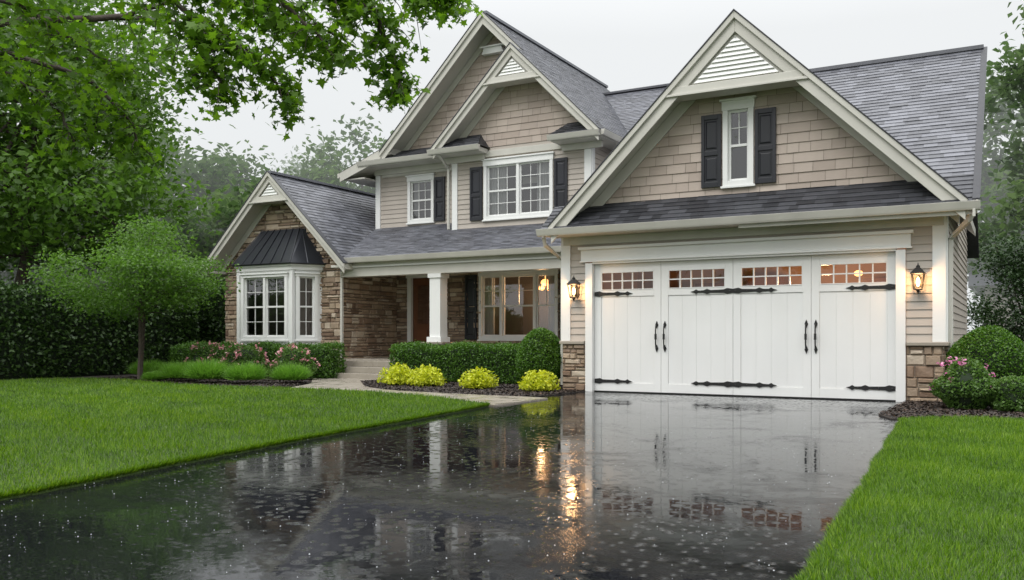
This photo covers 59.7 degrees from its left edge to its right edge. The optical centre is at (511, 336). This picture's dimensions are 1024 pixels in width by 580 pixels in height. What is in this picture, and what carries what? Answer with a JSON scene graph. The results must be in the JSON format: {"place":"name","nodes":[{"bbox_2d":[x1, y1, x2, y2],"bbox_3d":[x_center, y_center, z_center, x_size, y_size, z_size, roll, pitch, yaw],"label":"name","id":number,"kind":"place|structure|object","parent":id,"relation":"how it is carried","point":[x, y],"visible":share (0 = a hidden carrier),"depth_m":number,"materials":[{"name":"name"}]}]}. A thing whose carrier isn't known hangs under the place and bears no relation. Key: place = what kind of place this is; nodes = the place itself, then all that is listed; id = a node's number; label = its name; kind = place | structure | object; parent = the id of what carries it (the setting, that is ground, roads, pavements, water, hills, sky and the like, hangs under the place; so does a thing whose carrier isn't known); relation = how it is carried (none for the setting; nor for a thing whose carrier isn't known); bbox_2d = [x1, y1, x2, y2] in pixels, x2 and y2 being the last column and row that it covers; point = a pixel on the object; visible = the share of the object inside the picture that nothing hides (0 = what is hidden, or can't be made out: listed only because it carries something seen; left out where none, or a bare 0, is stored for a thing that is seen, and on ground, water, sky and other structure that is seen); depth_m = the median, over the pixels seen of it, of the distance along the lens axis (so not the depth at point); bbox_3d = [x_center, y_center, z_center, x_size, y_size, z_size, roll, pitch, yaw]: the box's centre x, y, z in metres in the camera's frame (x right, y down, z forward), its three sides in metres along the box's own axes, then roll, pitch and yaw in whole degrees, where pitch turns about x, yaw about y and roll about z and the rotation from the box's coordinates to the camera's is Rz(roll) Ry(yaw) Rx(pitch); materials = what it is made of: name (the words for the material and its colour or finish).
{"place":"outdoors","nodes":[
{"label":"outdoors","id":0,"kind":"place"},
{"bbox_2d":[0,376,490,500],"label":"lawn","id":1,"kind":"structure","parent":0,"point":[58,433],"depth_m":10.21,"materials":[{"name":"green plant"}]},
{"bbox_2d":[0,0,483,173],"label":"maple tree","id":2,"kind":"object","parent":1,"relation":"on","point":[203,34],"visible":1,"depth_m":7.06,"materials":[{"name":"green plant"}]},
{"bbox_2d":[295,378,547,405],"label":"walkway","id":3,"kind":"structure","parent":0,"point":[357,384],"depth_m":15.77,"materials":[{"name":"grey concrete"}]},
{"bbox_2d":[0,392,917,579],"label":"driveway","id":4,"kind":"structure","parent":0,"point":[605,486],"depth_m":5.50,"materials":[{"name":"grey asphalt"}]},
{"bbox_2d":[0,0,1023,332],"label":"sky","id":5,"kind":"structure","parent":0,"point":[623,44],"materials":[{"name":"white"}]},
{"bbox_2d":[410,35,913,209],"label":"shingle gable walls","id":6,"kind":"structure","parent":0,"point":[796,155],"depth_m":15.46,"materials":[{"name":"beige wood"}]},
{"bbox_2d":[539,270,862,290],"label":"interior lamp globes","id":7,"kind":"object","parent":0,"point":[543,282],"visible":0.43,"depth_m":23.16,"materials":[{"name":"yellow glass"}]},
{"bbox_2d":[619,392,895,401],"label":"ground","id":8,"kind":"structure","parent":0,"point":[769,397],"depth_m":15.10,"materials":[{"name":"grey concrete"}]},
{"bbox_2d":[0,374,312,387],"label":"mulch bed","id":9,"kind":"object","parent":8,"relation":"on","point":[269,382],"visible":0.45,"depth_m":19.60,"materials":[{"name":"brown soil"}]},
{"bbox_2d":[0,277,201,379],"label":"privet hedge","id":10,"kind":"object","parent":9,"relation":"on","point":[44,338],"visible":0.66,"depth_m":22.02,"materials":[{"name":"green plant"}]},
{"bbox_2d":[0,0,227,287],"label":"shade tree","id":11,"kind":"object","parent":9,"relation":"on","point":[32,196],"visible":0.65,"depth_m":24.87,"materials":[{"name":"green plant"}]},
{"bbox_2d":[6,212,241,378],"bbox_3d":[-8.220,-0.931,20.320,5.060,3.902,4.973,0,0,29],"label":"ornamental tree","id":12,"kind":"object","parent":9,"relation":"on","point":[179,292],"visible":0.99,"depth_m":19.82,"materials":[{"name":"green plant"}]},
{"bbox_2d":[123,358,165,374],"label":"liriope clump","id":13,"kind":"object","parent":9,"relation":"on","point":[147,366],"visible":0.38,"depth_m":21.30,"materials":[{"name":"green plant"}]},
{"bbox_2d":[140,370,165,379],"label":"liriope clump","id":14,"kind":"object","parent":9,"relation":"on","point":[148,375],"visible":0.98,"depth_m":19.74,"materials":[{"name":"green plant"}]},
{"bbox_2d":[149,361,180,371],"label":"liriope clump","id":15,"kind":"object","parent":9,"relation":"on","point":[157,367],"visible":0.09,"depth_m":20.57,"materials":[{"name":"green plant"}]},
{"bbox_2d":[155,360,193,377],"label":"liriope clump","id":16,"kind":"object","parent":9,"relation":"on","point":[172,370],"visible":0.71,"depth_m":19.41,"materials":[{"name":"green plant"}]},
{"bbox_2d":[180,341,231,377],"bbox_3d":[-7.224,0.573,21.283,1.570,0.932,1.180,0,0,29],"label":"azalea shrub","id":17,"kind":"object","parent":9,"relation":"on","point":[211,350],"visible":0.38,"depth_m":21.00,"materials":[{"name":"green plant"}]},
{"bbox_2d":[182,356,230,378],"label":"liriope clump","id":18,"kind":"object","parent":9,"relation":"on","point":[206,370],"visible":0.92,"depth_m":18.80,"materials":[{"name":"green plant"}]},
{"bbox_2d":[215,342,270,372],"bbox_3d":[-6.300,0.580,20.880,1.424,0.893,1.174,0,0,29],"label":"azalea shrub","id":19,"kind":"object","parent":9,"relation":"on","point":[247,354],"visible":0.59,"depth_m":20.58,"materials":[{"name":"green plant"}]},
{"bbox_2d":[220,360,269,379],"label":"liriope clump","id":20,"kind":"object","parent":9,"relation":"on","point":[246,372],"visible":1,"depth_m":18.51,"materials":[{"name":"green plant"}]},
{"bbox_2d":[168,339,347,378],"bbox_3d":[-6.502,0.577,22.447,5.560,1.034,0.992,0,0,29],"label":"box hedge","id":21,"kind":"object","parent":9,"relation":"on","point":[326,355],"visible":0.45,"depth_m":21.33,"materials":[{"name":"green plant"}]},
{"bbox_2d":[266,361,314,379],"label":"liriope clump","id":22,"kind":"object","parent":9,"relation":"on","point":[290,372],"visible":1,"depth_m":18.69,"materials":[{"name":"green plant"}]},
{"bbox_2d":[267,343,320,379],"bbox_3d":[-4.961,0.598,20.321,1.170,0.864,1.012,0,0,29],"label":"azalea shrub","id":23,"kind":"object","parent":9,"relation":"on","point":[294,354],"visible":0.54,"depth_m":20.13,"materials":[{"name":"green plant"}]},
{"bbox_2d":[8,111,355,207],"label":"background trees","id":24,"kind":"object","parent":8,"relation":"on","point":[294,160],"depth_m":66.92,"materials":[{"name":"green plant"}]},
{"bbox_2d":[151,278,225,342],"bbox_3d":[-9.624,-0.320,27.460,4.904,3.001,2.247,0,0,29],"label":"privet hedge","id":25,"kind":"object","parent":8,"relation":"on","point":[211,324],"visible":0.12,"depth_m":26.05,"materials":[{"name":"green plant"}]},
{"bbox_2d":[0,102,393,294],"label":"background trees","id":26,"kind":"object","parent":8,"relation":"on","point":[228,175],"visible":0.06,"depth_m":40.47,"materials":[{"name":"green plant"}]},
{"bbox_2d":[360,379,584,396],"bbox_3d":[-1.065,1.000,17.982,5.784,0.071,4.521,0,0,29],"label":"mulch bed","id":27,"kind":"object","parent":8,"relation":"on","point":[507,389],"visible":0.44,"depth_m":16.48,"materials":[{"name":"black gravel"}]},
{"bbox_2d":[376,362,414,384],"bbox_3d":[-2.298,0.777,18.191,0.901,0.506,0.866,0,0,29],"label":"yellow spirea","id":28,"kind":"object","parent":27,"relation":"on","point":[395,375],"visible":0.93,"depth_m":18.06,"materials":[{"name":"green plant"}]},
{"bbox_2d":[406,364,446,386],"bbox_3d":[-1.687,0.789,17.773,0.779,0.482,0.829,0,0,29],"label":"yellow spirea","id":29,"kind":"object","parent":27,"relation":"on","point":[425,376],"visible":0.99,"depth_m":17.65,"materials":[{"name":"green plant"}]},
{"bbox_2d":[388,339,521,383],"bbox_3d":[-1.084,0.570,19.574,3.564,1.017,1.147,0,0,29],"label":"box hedge","id":30,"kind":"object","parent":27,"relation":"on","point":[454,361],"visible":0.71,"depth_m":19.15,"materials":[{"name":"green plant"}]},
{"bbox_2d":[458,366,498,388],"bbox_3d":[-0.667,0.797,16.975,0.819,0.466,0.803,0,0,29],"label":"yellow spirea","id":31,"kind":"object","parent":27,"relation":"on","point":[481,379],"visible":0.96,"depth_m":16.81,"materials":[{"name":"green plant"}]},
{"bbox_2d":[515,327,561,384],"bbox_3d":[0.547,0.420,17.014,0.977,1.201,0.961,0,0,29],"label":"boxwood shrub","id":32,"kind":"object","parent":27,"relation":"on","point":[540,351],"visible":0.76,"depth_m":16.72,"materials":[{"name":"green plant"}]},
{"bbox_2d":[517,369,560,391],"bbox_3d":[0.461,0.814,16.209,0.815,0.431,0.792,0,0,29],"label":"yellow spirea","id":33,"kind":"object","parent":27,"relation":"on","point":[538,381],"visible":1,"depth_m":16.04,"materials":[{"name":"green plant"}]},
{"bbox_2d":[248,112,746,334],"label":"interior rooms","id":34,"kind":"object","parent":8,"relation":"on","point":[518,320],"visible":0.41,"depth_m":23.75,"materials":[{"name":"grey glass"}]},
{"bbox_2d":[414,162,553,334],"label":"curtains","id":35,"kind":"object","parent":34,"relation":"hanging from","point":[489,320],"visible":0.48,"depth_m":22.43,"materials":[{"name":"fabric"}]},
{"bbox_2d":[224,203,948,401],"bbox_3d":[0.513,-1.501,21.119,18.112,5.030,7.452,0,0,29],"label":"stone veneer","id":36,"kind":"object","parent":8,"relation":"on","point":[363,347],"visible":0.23,"depth_m":23.30,"materials":[{"name":"brown stone"}]},
{"bbox_2d":[226,39,947,400],"bbox_3d":[0.518,-3.480,21.153,18.100,9.000,7.400,0,0,29],"label":"mortar","id":37,"kind":"object","parent":8,"relation":"on","point":[232,273],"visible":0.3,"depth_m":23.02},
{"bbox_2d":[334,341,956,378],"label":"stone caps and steps","id":38,"kind":"object","parent":8,"relation":"on","point":[362,368],"visible":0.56,"depth_m":21.11,"materials":[{"name":"grey stone"}]},
{"bbox_2d":[381,140,967,341],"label":"lap siding walls","id":39,"kind":"structure","parent":8,"relation":"on","point":[394,214],"depth_m":16.74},
{"bbox_2d":[567,276,581,300],"bbox_3d":[1.142,-0.880,16.400,0.220,0.480,0.242,0,0,29],"label":"wall lantern","id":40,"kind":"object","parent":39,"relation":"attached to","point":[576,289],"depth_m":16.36,"materials":[{"name":"black metal"}]},
{"bbox_2d":[234,36,947,401],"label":"white trim and garage door","id":41,"kind":"structure","parent":39,"relation":"attached to","point":[758,338],"depth_m":15.25,"materials":[{"name":"paint"}]},
{"bbox_2d":[231,228,325,266],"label":"bay metal roof","id":42,"kind":"structure","parent":41,"relation":"on","point":[289,246],"depth_m":22.98,"materials":[{"name":"black metal"}]},
{"bbox_2d":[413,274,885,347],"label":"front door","id":43,"kind":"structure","parent":41,"relation":"attached to","point":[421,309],"depth_m":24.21,"materials":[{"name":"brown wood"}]},
{"bbox_2d":[594,284,895,400],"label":"door hardware","id":44,"kind":"object","parent":41,"relation":"attached to","point":[888,388],"depth_m":15.07,"materials":[{"name":"black metal"}]},
{"bbox_2d":[203,11,979,384],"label":"trim gutters","id":45,"kind":"object","parent":39,"relation":"attached to","point":[649,131],"depth_m":16.03,"materials":[{"name":"beige paint"}]},
{"bbox_2d":[434,107,775,339],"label":"shutters","id":46,"kind":"object","parent":39,"relation":"attached to","point":[765,148],"visible":0.81,"depth_m":15.29,"materials":[{"name":"black paint"}]},
{"bbox_2d":[265,10,983,263],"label":"shingle roof","id":47,"kind":"structure","parent":39,"relation":"on","point":[923,107],"depth_m":20.38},
{"bbox_2d":[205,9,986,263],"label":"roof trim","id":48,"kind":"structure","parent":47,"relation":"attached to","point":[889,193],"depth_m":14.82,"materials":[{"name":"beige wood"}]},
{"bbox_2d":[910,263,925,293],"bbox_3d":[6.183,-0.880,13.572,0.220,0.480,0.242,0,0,29],"label":"wall lantern","id":49,"kind":"object","parent":39,"relation":"attached to","point":[918,270],"depth_m":13.54,"materials":[{"name":"black metal"}]},
{"bbox_2d":[585,248,905,289],"bbox_3d":[4.497,-0.330,16.494,5.700,2.700,2.830,0,0,29],"label":"garage interior","id":50,"kind":"object","parent":8,"relation":"on","point":[828,269],"depth_m":17.81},
{"bbox_2d":[878,400,1023,419],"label":"mulch bed","id":51,"kind":"object","parent":8,"relation":"on","point":[905,408],"visible":0.46,"depth_m":11.69,"materials":[{"name":"brown soil"}]},
{"bbox_2d":[929,356,999,409],"bbox_3d":[6.281,0.654,12.309,0.977,0.751,0.850,0,0,29],"label":"azalea shrub","id":52,"kind":"object","parent":51,"relation":"on","point":[969,384],"visible":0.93,"depth_m":12.09,"materials":[{"name":"green plant"}]},
{"bbox_2d":[945,325,1023,378],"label":"boxwood shrub","id":53,"kind":"object","parent":51,"relation":"on","point":[997,350],"visible":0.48,"depth_m":12.92,"materials":[{"name":"green plant"}]},
{"bbox_2d":[989,375,1023,411],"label":"azalea shrub","id":54,"kind":"object","parent":51,"relation":"on","point":[1009,394],"visible":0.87,"depth_m":11.73,"materials":[{"name":"green plant"}]},
{"bbox_2d":[967,223,1023,341],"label":"evergreen shrub","id":55,"kind":"object","parent":8,"relation":"on","point":[1013,270],"visible":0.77,"depth_m":21.47,"materials":[{"name":"green plant"}]},
{"bbox_2d":[968,258,1022,336],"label":"neighbour house","id":56,"kind":"structure","parent":8,"relation":"on","point":[973,279],"depth_m":37.02,"materials":[{"name":"grey"}]},
{"bbox_2d":[967,2,1023,320],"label":"background trees","id":57,"kind":"object","parent":8,"relation":"on","point":[1001,210],"visible":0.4,"depth_m":28.98,"materials":[{"name":"green plant"}]},
{"bbox_2d":[788,414,1023,579],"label":"lawn","id":58,"kind":"structure","parent":0,"point":[932,497],"depth_m":4.99,"materials":[{"name":"green plant"}]}
]}

